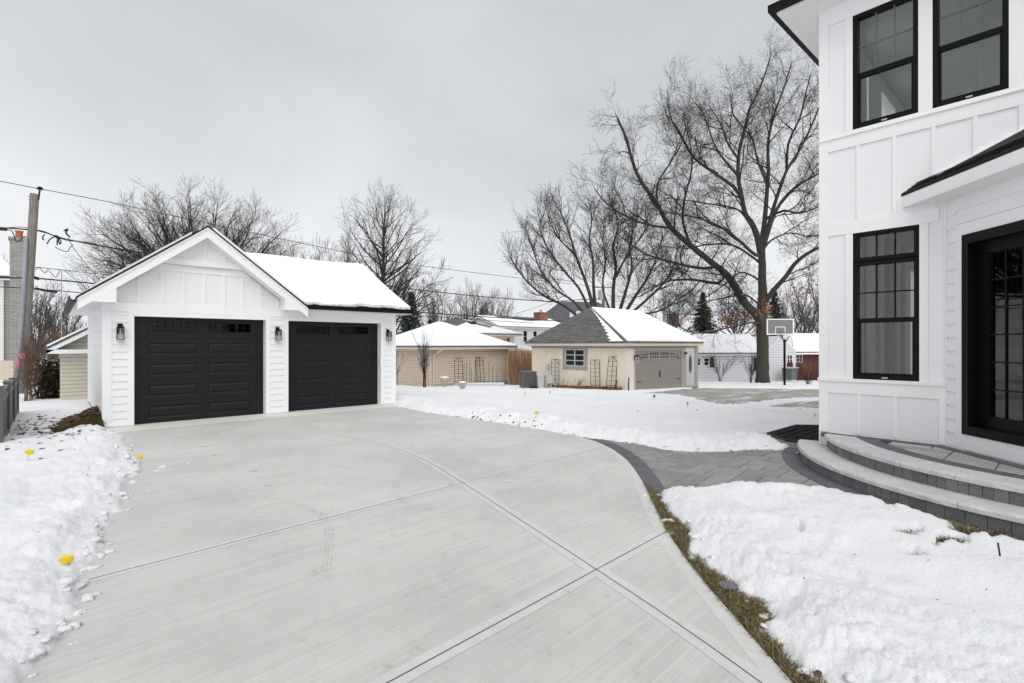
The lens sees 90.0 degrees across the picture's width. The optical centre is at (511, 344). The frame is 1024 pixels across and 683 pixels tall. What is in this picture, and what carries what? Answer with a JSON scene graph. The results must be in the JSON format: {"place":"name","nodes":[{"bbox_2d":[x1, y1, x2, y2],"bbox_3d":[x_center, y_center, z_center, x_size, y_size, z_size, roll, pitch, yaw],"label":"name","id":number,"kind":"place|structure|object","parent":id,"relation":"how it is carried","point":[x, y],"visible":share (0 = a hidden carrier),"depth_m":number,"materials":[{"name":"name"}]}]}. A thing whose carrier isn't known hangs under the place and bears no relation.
{"place":"outdoors","nodes":[
{"label":"outdoors","id":0,"kind":"place"},
{"bbox_2d":[109,403,394,431],"bbox_3d":[-5.993,1.832,13.120,7.250,0.056,0.960,0,0,-42],"label":"garage apron","id":1,"kind":"object","parent":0,"point":[202,421],"visible":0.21,"depth_m":12.47,"materials":[{"name":"concrete"}]},
{"bbox_2d":[20,404,792,682],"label":"driveway","id":2,"kind":"structure","parent":0,"point":[367,596],"depth_m":4.19,"materials":[{"name":"concrete"}]},
{"bbox_2d":[79,419,761,682],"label":"control joint","id":3,"kind":"object","parent":2,"relation":"on","point":[523,608],"visible":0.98,"depth_m":3.92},
{"bbox_2d":[80,419,790,682],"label":"joint border","id":4,"kind":"object","parent":2,"relation":"on","point":[767,671],"visible":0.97,"depth_m":3.81,"materials":[{"name":"concrete"}]},
{"bbox_2d":[221,435,681,591],"bbox_3d":[-0.635,1.805,6.935,5.958,0.002,7.026,0,0,-42],"label":"snow dusting","id":5,"kind":"object","parent":2,"relation":"on","point":[504,480],"visible":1,"depth_m":8.96,"materials":[{"name":"white"}]},
{"bbox_2d":[0,0,818,338],"label":"sky","id":6,"kind":"structure","parent":0,"point":[468,107],"materials":[{"name":"grey"}]},
{"bbox_2d":[536,375,543,387],"bbox_3d":[1.384,1.832,25.300,0.310,0.659,0.310,0,0,-14],"label":"air conditioner","id":7,"kind":"object","parent":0,"point":[540,381],"visible":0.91,"depth_m":25.17,"materials":[{"name":"metal"}]},
{"bbox_2d":[649,388,818,403],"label":"neighbour driveway","id":8,"kind":"structure","parent":0,"point":[729,395],"depth_m":21.24,"materials":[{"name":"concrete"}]},
{"bbox_2d":[770,400,818,407],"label":"neighbour path","id":9,"kind":"structure","parent":0,"point":[812,404],"depth_m":15.28,"materials":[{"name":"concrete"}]},
{"bbox_2d":[607,440,1017,538],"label":"paver path","id":10,"kind":"structure","parent":0,"point":[672,468],"depth_m":7.10,"materials":[{"name":"stone"}]},
{"bbox_3d":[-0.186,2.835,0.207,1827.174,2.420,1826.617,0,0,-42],"label":"ground","id":11,"kind":"structure","parent":0,"visible":0},
{"bbox_2d":[0,375,19,442],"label":"slat fence","id":12,"kind":"object","parent":11,"relation":"on","point":[9,400],"visible":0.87,"depth_m":10.24,"materials":[{"name":"wood"}]},
{"bbox_2d":[0,230,23,385],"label":"pale house","id":13,"kind":"structure","parent":11,"relation":"on","point":[10,298],"depth_m":26.39,"materials":[{"name":"stone"}]},
{"bbox_2d":[3,252,50,327],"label":"bare tree","id":14,"kind":"object","parent":11,"relation":"on","point":[40,313],"visible":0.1,"depth_m":40.64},
{"bbox_2d":[14,186,42,393],"bbox_3d":[-18.839,-1.439,19.931,1.398,9.327,0.433,0,0,2],"label":"utility pole","id":15,"kind":"object","parent":11,"relation":"on","point":[28,273],"visible":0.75,"depth_m":19.88,"materials":[{"name":"wood"}]},
{"bbox_2d":[36,267,106,274],"bbox_3d":[-17.274,-2.960,21.899,0.026,0.174,5.107,0,0,39],"label":"power line","id":16,"kind":"object","parent":15,"relation":"attached to","point":[69,270],"visible":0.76,"depth_m":20.90,"materials":[{"name":"metal"}]},
{"bbox_2d":[0,227,147,254],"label":"power line","id":17,"kind":"object","parent":15,"relation":"attached to","point":[82,241],"visible":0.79,"depth_m":21.48,"materials":[{"name":"metal"}]},
{"bbox_2d":[0,286,526,322],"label":"power line","id":18,"kind":"object","parent":15,"relation":"attached to","point":[424,316],"visible":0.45,"depth_m":38.23,"materials":[{"name":"metal"}]},
{"bbox_2d":[34,287,56,292],"bbox_3d":[-18.455,-2.143,20.270,0.860,0.236,0.081,0,0,0],"label":"cable fitting","id":19,"kind":"object","parent":18,"relation":"attached to","point":[45,290],"visible":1,"depth_m":20.23,"materials":[{"name":"metal"}]},
{"bbox_2d":[0,277,563,321],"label":"power line","id":20,"kind":"object","parent":15,"relation":"attached to","point":[419,312],"visible":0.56,"depth_m":36.68,"materials":[{"name":"metal"}]},
{"bbox_2d":[0,227,599,300],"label":"power line","id":21,"kind":"object","parent":15,"relation":"attached to","point":[150,253],"visible":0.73,"depth_m":22.77,"materials":[{"name":"metal"}]},
{"bbox_2d":[13,332,46,400],"bbox_3d":[-15.270,0.831,16.206,0.864,2.557,0.834,0,0,-42],"label":"stem thicket","id":22,"kind":"object","parent":11,"relation":"on","point":[29,379],"visible":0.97,"depth_m":16.17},
{"bbox_2d":[28,354,59,398],"bbox_3d":[-15.575,1.313,17.244,1.215,2.084,1.398,0,0,-42],"label":"leafy bush","id":23,"kind":"object","parent":11,"relation":"on","point":[49,384],"visible":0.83,"depth_m":17.02,"materials":[{"name":"brown plant"}]},
{"bbox_2d":[29,327,70,361],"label":"distant wood","id":24,"kind":"object","parent":11,"relation":"on","point":[43,351],"visible":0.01,"depth_m":106.39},
{"bbox_2d":[30,278,77,375],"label":"bare tree","id":25,"kind":"object","parent":11,"relation":"on","point":[51,322],"visible":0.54,"depth_m":44.91,"materials":[{"name":"plant"}]},
{"bbox_2d":[5,405,105,458],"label":"fallen leaves","id":26,"kind":"object","parent":11,"relation":"on","point":[82,414],"visible":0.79,"depth_m":11.38,"materials":[{"name":"brown plant"}]},
{"bbox_2d":[32,289,86,340],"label":"bare tree","id":27,"kind":"object","parent":11,"relation":"on","point":[75,322],"visible":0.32,"depth_m":52.02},
{"bbox_2d":[61,269,61,337],"bbox_3d":[-15.399,-0.246,17.501,0.036,4.648,0.026,0,0,0],"label":"guy wire","id":28,"kind":"object","parent":11,"relation":"attached to","point":[61,303],"visible":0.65,"depth_m":17.49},
{"bbox_2d":[45,325,87,399],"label":"beige shed","id":29,"kind":"structure","parent":11,"relation":"on","point":[72,351],"depth_m":16.66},
{"bbox_2d":[51,412,104,429],"bbox_3d":[-9.952,1.683,11.560,1.000,0.330,3.000,0,0,-42],"label":"turf mound","id":30,"kind":"object","parent":11,"relation":"on","point":[81,418],"visible":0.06,"depth_m":11.43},
{"bbox_2d":[51,413,105,432],"bbox_3d":[-9.107,1.647,10.766,0.968,0.334,0.972,0,0,-42],"label":"turf strip","id":31,"kind":"object","parent":30,"relation":"on","point":[87,421],"visible":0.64,"depth_m":10.85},
{"bbox_2d":[78,258,133,292],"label":"bare tree","id":32,"kind":"object","parent":11,"relation":"on","point":[97,275],"visible":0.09,"depth_m":58.80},
{"bbox_2d":[60,176,311,289],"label":"elm tree","id":33,"kind":"object","parent":11,"relation":"on","point":[145,246],"visible":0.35,"depth_m":43.27,"materials":[{"name":"grey plant"}]},
{"bbox_2d":[63,226,414,427],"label":"detached garage","id":34,"kind":"structure","parent":11,"relation":"on","point":[200,315],"depth_m":12.80,"materials":[{"name":"white paint"}]},
{"bbox_2d":[116,323,124,339],"bbox_3d":[-8.501,-0.280,11.116,0.144,0.353,0.170,0,0,-42],"label":"wall lantern","id":35,"kind":"object","parent":34,"relation":"attached to","point":[120,329],"depth_m":11.11,"materials":[{"name":"black metal"}]},
{"bbox_2d":[134,317,262,423],"bbox_3d":[-7.516,0.587,12.442,2.740,2.427,0.050,0,0,-42],"label":"garage door","id":36,"kind":"structure","parent":34,"relation":"in","point":[217,371],"depth_m":12.33,"materials":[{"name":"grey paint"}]},
{"bbox_2d":[275,327,281,339],"bbox_3d":[-6.071,-0.280,13.304,0.144,0.353,0.170,0,0,-42],"label":"wall lantern","id":37,"kind":"object","parent":34,"relation":"attached to","point":[277,329],"depth_m":13.29,"materials":[{"name":"black metal"}]},
{"bbox_2d":[288,321,377,410],"bbox_3d":[-5.086,0.587,14.630,2.680,2.427,0.050,0,0,-42],"label":"garage door","id":38,"kind":"structure","parent":34,"relation":"in","point":[325,371],"depth_m":14.56,"materials":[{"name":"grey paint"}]},
{"bbox_2d":[386,329,391,340],"bbox_3d":[-3.708,-0.280,15.431,0.144,0.353,0.170,0,0,-42],"label":"wall lantern","id":39,"kind":"object","parent":34,"relation":"attached to","point":[388,333],"depth_m":15.42,"materials":[{"name":"black metal"}]},
{"bbox_2d":[282,232,324,260],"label":"bare tree","id":40,"kind":"object","parent":11,"relation":"on","point":[308,251],"visible":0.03,"depth_m":61.56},
{"bbox_2d":[310,228,373,264],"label":"bare tree","id":41,"kind":"object","parent":11,"relation":"on","point":[340,252],"visible":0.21,"depth_m":59.66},
{"bbox_2d":[331,179,443,333],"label":"maple tree","id":42,"kind":"object","parent":11,"relation":"on","point":[383,253],"visible":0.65,"depth_m":41.58,"materials":[{"name":"brown plant"}]},
{"bbox_2d":[396,292,422,333],"bbox_3d":[-6.447,-0.191,33.031,3.472,6.501,3.588,0,0,-42],"label":"spruce tree","id":43,"kind":"object","parent":11,"relation":"on","point":[407,322],"visible":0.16,"depth_m":32.79,"materials":[{"name":"plant"}]},
{"bbox_2d":[370,240,453,325],"bbox_3d":[-7.647,-2.042,37.809,7.149,11.134,5.616,0,0,2],"label":"leaning tree","id":44,"kind":"object","parent":11,"relation":"on","point":[401,280],"visible":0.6,"depth_m":37.85,"materials":[{"name":"brown plant"}]},
{"bbox_2d":[412,325,432,386],"bbox_3d":[-4.623,0.649,26.591,1.227,3.300,1.263,0,0,-42],"label":"bare shrub","id":45,"kind":"object","parent":11,"relation":"on","point":[424,366],"visible":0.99,"depth_m":26.44,"materials":[{"name":"brown plant"}]},
{"bbox_2d":[417,273,465,325],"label":"bare tree","id":46,"kind":"object","parent":11,"relation":"on","point":[435,317],"visible":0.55,"depth_m":61.60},
{"bbox_2d":[396,322,517,386],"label":"tan garage","id":47,"kind":"structure","parent":11,"relation":"on","point":[450,345],"depth_m":29.41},
{"bbox_2d":[396,318,522,343],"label":"tan house","id":48,"kind":"structure","parent":11,"relation":"on","point":[507,335],"depth_m":48.63,"materials":[{"name":"beige paint"}]},
{"bbox_2d":[448,276,495,319],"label":"bare tree","id":49,"kind":"object","parent":11,"relation":"on","point":[480,312],"visible":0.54,"depth_m":65.77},
{"bbox_2d":[470,287,521,316],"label":"bare tree","id":50,"kind":"object","parent":11,"relation":"on","point":[498,310],"visible":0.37,"depth_m":71.70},
{"bbox_2d":[0,347,1023,682],"bbox_3d":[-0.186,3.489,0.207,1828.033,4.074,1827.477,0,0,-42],"label":"snow","id":51,"kind":"structure","parent":11,"relation":"on","point":[842,581],"depth_m":4.30,"materials":[{"name":"snow"}]},
{"bbox_2d":[0,360,13,379],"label":"pale fence","id":52,"kind":"object","parent":51,"relation":"on","point":[6,369],"visible":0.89,"depth_m":20.98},
{"bbox_2d":[24,449,33,459],"bbox_3d":[-6.996,1.642,7.425,0.124,0.254,0.046,0,0,-14],"label":"marker flag","id":53,"kind":"object","parent":51,"relation":"on","point":[28,452],"visible":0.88,"depth_m":7.41,"materials":[{"name":"plastic"}]},
{"bbox_2d":[32,321,73,368],"bbox_3d":[-24.813,0.153,28.126,2.564,2.957,2.573,0,0,9],"label":"stem thicket","id":54,"kind":"object","parent":51,"relation":"on","point":[53,337],"visible":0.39,"depth_m":27.70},
{"bbox_2d":[58,554,73,565],"bbox_3d":[-3.539,1.741,4.063,0.100,0.151,0.025,0,0,-24],"label":"marker flag","id":55,"kind":"object","parent":51,"relation":"on","point":[65,559],"visible":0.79,"depth_m":4.06,"materials":[{"name":"plastic"}]},
{"bbox_2d":[17,403,856,682],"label":"snow clumps","id":56,"kind":"object","parent":51,"relation":"on","point":[66,582],"visible":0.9,"depth_m":3.74,"materials":[{"name":"snow"}]},
{"bbox_2d":[440,376,448,386],"bbox_3d":[-3.492,1.961,26.500,0.475,0.605,0.475,0,0,-42],"label":"garden urn","id":57,"kind":"object","parent":51,"relation":"on","point":[444,380],"visible":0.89,"depth_m":26.35,"materials":[{"name":"stone"}]},
{"bbox_2d":[454,358,462,382],"bbox_3d":[-2.936,1.472,28.109,0.510,1.506,0.046,0,0,0],"label":"trellis","id":58,"kind":"object","parent":51,"relation":"on","point":[458,365],"visible":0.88,"depth_m":28.10,"materials":[{"name":"metal"}]},
{"bbox_2d":[458,381,466,388],"bbox_3d":[-2.402,2.041,24.800,0.399,0.517,0.399,0,0,-42],"label":"garden urn","id":59,"kind":"object","parent":51,"relation":"on","point":[462,384],"visible":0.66,"depth_m":24.67,"materials":[{"name":"stone"}]},
{"bbox_2d":[453,382,503,385],"bbox_3d":[-1.996,2.383,29.000,3.089,0.400,0.850,0,0,0],"label":"raised bed","id":60,"kind":"object","parent":51,"relation":"on","point":[484,384],"visible":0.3,"depth_m":28.57,"materials":[{"name":"grey paint"}]},
{"bbox_2d":[38,397,986,611],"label":"earth crumbs","id":61,"kind":"object","parent":51,"relation":"on","point":[535,426],"visible":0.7,"depth_m":11.43,"materials":[{"name":"soil"}]},
{"bbox_2d":[519,371,536,387],"bbox_3d":[0.800,1.733,25.600,0.713,0.800,0.713,0,0,-14],"label":"air conditioner","id":62,"kind":"object","parent":51,"relation":"on","point":[528,379],"visible":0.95,"depth_m":25.29,"materials":[{"name":"grey metal"}]},
{"bbox_2d":[551,359,558,385],"bbox_3d":[2.204,1.477,26.136,0.407,1.455,0.046,0,0,0],"label":"trellis","id":63,"kind":"object","parent":51,"relation":"on","point":[554,371],"visible":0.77,"depth_m":26.13,"materials":[{"name":"metal"}]},
{"bbox_2d":[547,385,622,389],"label":"leaf litter","id":64,"kind":"object","parent":51,"relation":"on","point":[591,387],"visible":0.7,"depth_m":24.48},
{"bbox_2d":[590,360,599,388],"bbox_3d":[3.932,1.419,24.215,0.483,1.400,0.046,0,0,0],"label":"trellis","id":65,"kind":"object","parent":51,"relation":"on","point":[594,372],"visible":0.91,"depth_m":24.21,"materials":[{"name":"metal"}]},
{"bbox_2d":[606,356,616,386],"bbox_3d":[4.597,1.332,23.569,0.582,1.560,0.046,0,0,0],"label":"trellis","id":66,"kind":"object","parent":51,"relation":"on","point":[612,369],"visible":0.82,"depth_m":23.56,"materials":[{"name":"metal"}]},
{"bbox_2d":[689,292,719,333],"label":"spruce tree","id":67,"kind":"object","parent":51,"relation":"on","point":[701,328],"visible":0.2,"depth_m":57.76,"materials":[{"name":"plant"}]},
{"bbox_2d":[718,581,737,591],"bbox_3d":[1.612,1.799,3.812,0.150,0.022,0.150,0,0,-42],"label":"stone","id":68,"kind":"object","parent":51,"relation":"on","point":[731,585],"visible":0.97,"depth_m":3.80,"materials":[{"name":"stone"}]},
{"bbox_2d":[768,291,787,335],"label":"spruce tree","id":69,"kind":"object","parent":51,"relation":"on","point":[775,314],"visible":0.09,"depth_m":51.86,"materials":[{"name":"plant"}]},
{"bbox_2d":[781,367,798,379],"bbox_3d":[20.623,2.152,38.000,1.300,0.920,0.800,0,0,-42],"label":"trash bin","id":70,"kind":"object","parent":51,"relation":"on","point":[791,374],"visible":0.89,"depth_m":37.60,"materials":[{"name":"grey plastic"}]},
{"bbox_2d":[799,357,815,379],"bbox_3d":[21.316,1.687,36.993,1.040,1.821,1.108,0,0,-31],"label":"bare shrub","id":71,"kind":"object","parent":51,"relation":"on","point":[808,366],"visible":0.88,"depth_m":36.99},
{"bbox_2d":[813,670,821,677],"bbox_3d":[1.672,1.795,2.791,0.053,0.030,0.055,0,0,-42],"label":"stone","id":72,"kind":"object","parent":51,"relation":"on","point":[819,673],"visible":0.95,"depth_m":2.78,"materials":[{"name":"stone"}]},
{"bbox_2d":[470,310,559,346],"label":"gabled house","id":73,"kind":"structure","parent":11,"relation":"on","point":[529,329],"depth_m":63.31,"materials":[{"name":"stone"}]},
{"bbox_2d":[523,331,526,341],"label":"window","id":74,"kind":"structure","parent":73,"relation":"in","point":[524,332],"depth_m":62.73,"materials":[{"name":"white paint"}]},
{"bbox_2d":[507,346,531,384],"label":"dry reeds","id":75,"kind":"object","parent":11,"relation":"on","point":[518,359],"visible":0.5,"depth_m":30.14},
{"bbox_2d":[513,345,531,352],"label":"pale bungalow","id":76,"kind":"object","parent":11,"relation":"on","point":[523,347],"visible":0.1,"depth_m":47.30,"materials":[{"name":"stone"}]},
{"bbox_2d":[544,375,555,387],"bbox_3d":[1.886,1.898,25.596,0.647,0.760,0.300,0,0,-42],"label":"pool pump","id":77,"kind":"object","parent":11,"relation":"on","point":[548,379],"visible":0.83,"depth_m":25.42,"materials":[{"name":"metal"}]},
{"bbox_2d":[81,481,1023,682],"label":"grass","id":78,"kind":"structure","parent":11,"relation":"on","point":[737,606],"depth_m":3.67,"materials":[{"name":"plant"}]},
{"bbox_2d":[547,301,606,322],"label":"slate roof house","id":79,"kind":"structure","parent":11,"relation":"on","point":[560,314],"depth_m":92.02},
{"bbox_2d":[495,180,699,315],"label":"multistem tree","id":80,"kind":"object","parent":11,"relation":"on","point":[550,252],"visible":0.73,"depth_m":45.96,"materials":[{"name":"grey plant"}]},
{"bbox_2d":[595,286,611,307],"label":"utility pole","id":81,"kind":"object","parent":11,"relation":"on","point":[600,295],"visible":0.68,"depth_m":55.46,"materials":[{"name":"grey paint"}]},
{"bbox_2d":[0,181,596,286],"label":"power line","id":82,"kind":"object","parent":81,"relation":"attached to","point":[256,233],"visible":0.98,"depth_m":26.09,"materials":[{"name":"metal"}]},
{"bbox_2d":[525,307,703,389],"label":"stucco garage","id":83,"kind":"structure","parent":11,"relation":"on","point":[576,344],"depth_m":25.31,"materials":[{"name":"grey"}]},
{"bbox_2d":[565,349,583,366],"bbox_3d":[3.123,0.660,25.453,0.034,0.840,1.252,0,0,-42],"label":"window","id":84,"kind":"structure","parent":83,"relation":"in","point":[573,357],"depth_m":25.45,"materials":[{"name":"grey paint"}]},
{"bbox_2d":[636,350,680,389],"bbox_3d":[7.175,1.240,24.855,3.956,1.900,0.059,0,0,-42],"label":"garage door","id":85,"kind":"structure","parent":83,"relation":"in","point":[656,369],"depth_m":24.81,"materials":[{"name":"beige"}]},
{"bbox_2d":[686,351,693,385],"bbox_3d":[9.323,1.270,26.806,0.838,1.860,0.033,0,0,-42],"label":"entry door","id":86,"kind":"structure","parent":83,"relation":"in","point":[690,359],"depth_m":26.80,"materials":[{"name":"grey paint"}]},
{"bbox_2d":[644,285,697,332],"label":"bare tree","id":87,"kind":"object","parent":11,"relation":"on","point":[667,318],"visible":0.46,"depth_m":61.75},
{"bbox_2d":[564,24,818,382],"bbox_3d":[14.682,-10.732,36.225,24.610,27.824,13.802,0,0,-8],"label":"oak tree","id":88,"kind":"object","parent":11,"relation":"on","point":[762,242],"visible":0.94,"depth_m":34.18,"materials":[{"name":"brown plant"}]},
{"bbox_2d":[713,279,817,330],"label":"clinging leaves","id":89,"kind":"object","parent":88,"relation":"attached to","point":[764,309],"visible":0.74,"depth_m":35.39,"materials":[{"name":"brown plant"}]},
{"bbox_2d":[670,305,755,336],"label":"brick chimney house","id":90,"kind":"structure","parent":11,"relation":"on","point":[688,325],"depth_m":68.16,"materials":[{"name":"stone"}]},
{"bbox_2d":[702,352,739,380],"bbox_3d":[15.648,1.667,38.739,2.719,2.390,3.027,0,0,-42],"label":"bare shrub","id":91,"kind":"object","parent":11,"relation":"on","point":[716,370],"visible":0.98,"depth_m":38.54,"materials":[{"name":"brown plant"}]},
{"bbox_2d":[692,334,756,380],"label":"white garage","id":92,"kind":"structure","parent":11,"relation":"on","point":[738,370],"depth_m":40.29,"materials":[{"name":"stone"}]},
{"bbox_2d":[573,434,894,504],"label":"border pavers","id":93,"kind":"object","parent":11,"relation":"on","point":[792,458],"visible":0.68,"depth_m":6.88,"materials":[{"name":"stone"}]},
{"bbox_2d":[709,290,769,336],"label":"bare tree","id":94,"kind":"object","parent":11,"relation":"on","point":[747,326],"visible":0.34,"depth_m":61.78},
{"bbox_2d":[739,350,756,381],"bbox_3d":[17.665,1.574,37.614,1.534,2.584,1.883,0,0,-17],"label":"bare shrub","id":95,"kind":"object","parent":11,"relation":"on","point":[752,369],"visible":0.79,"depth_m":37.41,"materials":[{"name":"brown plant"}]},
{"bbox_2d":[754,336,796,380],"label":"gabled outbuilding","id":96,"kind":"structure","parent":11,"relation":"on","point":[775,356],"depth_m":38.95,"materials":[{"name":"white paint"}]},
{"bbox_2d":[787,355,792,362],"bbox_3d":[21.120,1.300,38.932,0.447,1.056,0.034,0,0,0],"label":"window","id":97,"kind":"structure","parent":96,"relation":"in","point":[789,357],"depth_m":38.94,"materials":[{"name":"white paint"}]},
{"bbox_2d":[748,292,810,335],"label":"bare tree","id":98,"kind":"object","parent":11,"relation":"on","point":[785,313],"visible":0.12,"depth_m":74.59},
{"bbox_2d":[766,319,793,384],"bbox_3d":[15.274,0.573,28.862,1.738,4.035,0.893,0,0,-31],"label":"basketball hoop","id":99,"kind":"object","parent":11,"relation":"on","point":[781,328],"visible":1,"depth_m":28.86,"materials":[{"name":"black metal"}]},
{"bbox_2d":[767,424,818,446],"bbox_3d":[5.155,1.897,8.712,2.123,0.825,1.093,0,0,-42],"label":"window well grate","id":100,"kind":"object","parent":11,"relation":"on","point":[792,435],"visible":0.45,"depth_m":8.59,"materials":[{"name":"metal"}]},
{"bbox_2d":[769,259,818,332],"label":"bare tree","id":101,"kind":"object","parent":11,"relation":"on","point":[798,301],"visible":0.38,"depth_m":69.89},
{"bbox_2d":[783,333,818,380],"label":"red shed","id":102,"kind":"structure","parent":11,"relation":"on","point":[805,346],"depth_m":40.87,"materials":[{"name":"wood"}]},
{"bbox_2d":[796,354,802,361],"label":"window","id":103,"kind":"structure","parent":102,"relation":"in","point":[798,356],"depth_m":40.56,"materials":[{"name":"grey paint"}]},
{"bbox_2d":[792,266,818,332],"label":"bare tree","id":104,"kind":"object","parent":11,"relation":"on","point":[804,318],"visible":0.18,"depth_m":60.52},
{"bbox_2d":[792,367,818,383],"bbox_3d":[17.833,1.873,30.990,1.626,1.406,1.751,0,0,-42],"label":"bare shrub","id":105,"kind":"object","parent":11,"relation":"on","point":[805,378],"visible":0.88,"depth_m":31.05,"materials":[{"name":"brown plant"}]},
{"bbox_2d":[768,0,1023,464],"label":"white house","id":106,"kind":"structure","parent":11,"relation":"on","point":[921,220],"depth_m":6.51,"materials":[{"name":"paint"}]},
{"bbox_2d":[853,0,917,129],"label":"window","id":107,"kind":"structure","parent":106,"relation":"in","point":[857,76],"depth_m":6.75,"materials":[{"name":"black metal"}]},
{"bbox_2d":[853,224,918,380],"bbox_3d":[4.905,-0.520,6.718,0.120,1.970,0.716,0,0,-42],"label":"window","id":108,"kind":"structure","parent":106,"relation":"in","point":[858,262],"depth_m":6.69,"materials":[{"name":"black metal"}]},
{"bbox_2d":[933,0,1008,107],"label":"window","id":109,"kind":"structure","parent":106,"relation":"in","point":[1003,30],"depth_m":6.10,"materials":[{"name":"black metal"}]},
{"bbox_2d":[962,219,1023,446],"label":"patio door","id":110,"kind":"structure","parent":106,"relation":"in","point":[992,258],"depth_m":5.69,"materials":[{"name":"glass"}]},
{"bbox_2d":[797,432,1023,538],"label":"curved steps","id":111,"kind":"structure","parent":11,"relation":"on","point":[957,485],"depth_m":5.20,"materials":[{"name":"stone"}]},
{"bbox_2d":[982,529,1022,539],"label":"wood mulch","id":112,"kind":"object","parent":11,"relation":"on","point":[1003,533],"visible":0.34,"depth_m":4.27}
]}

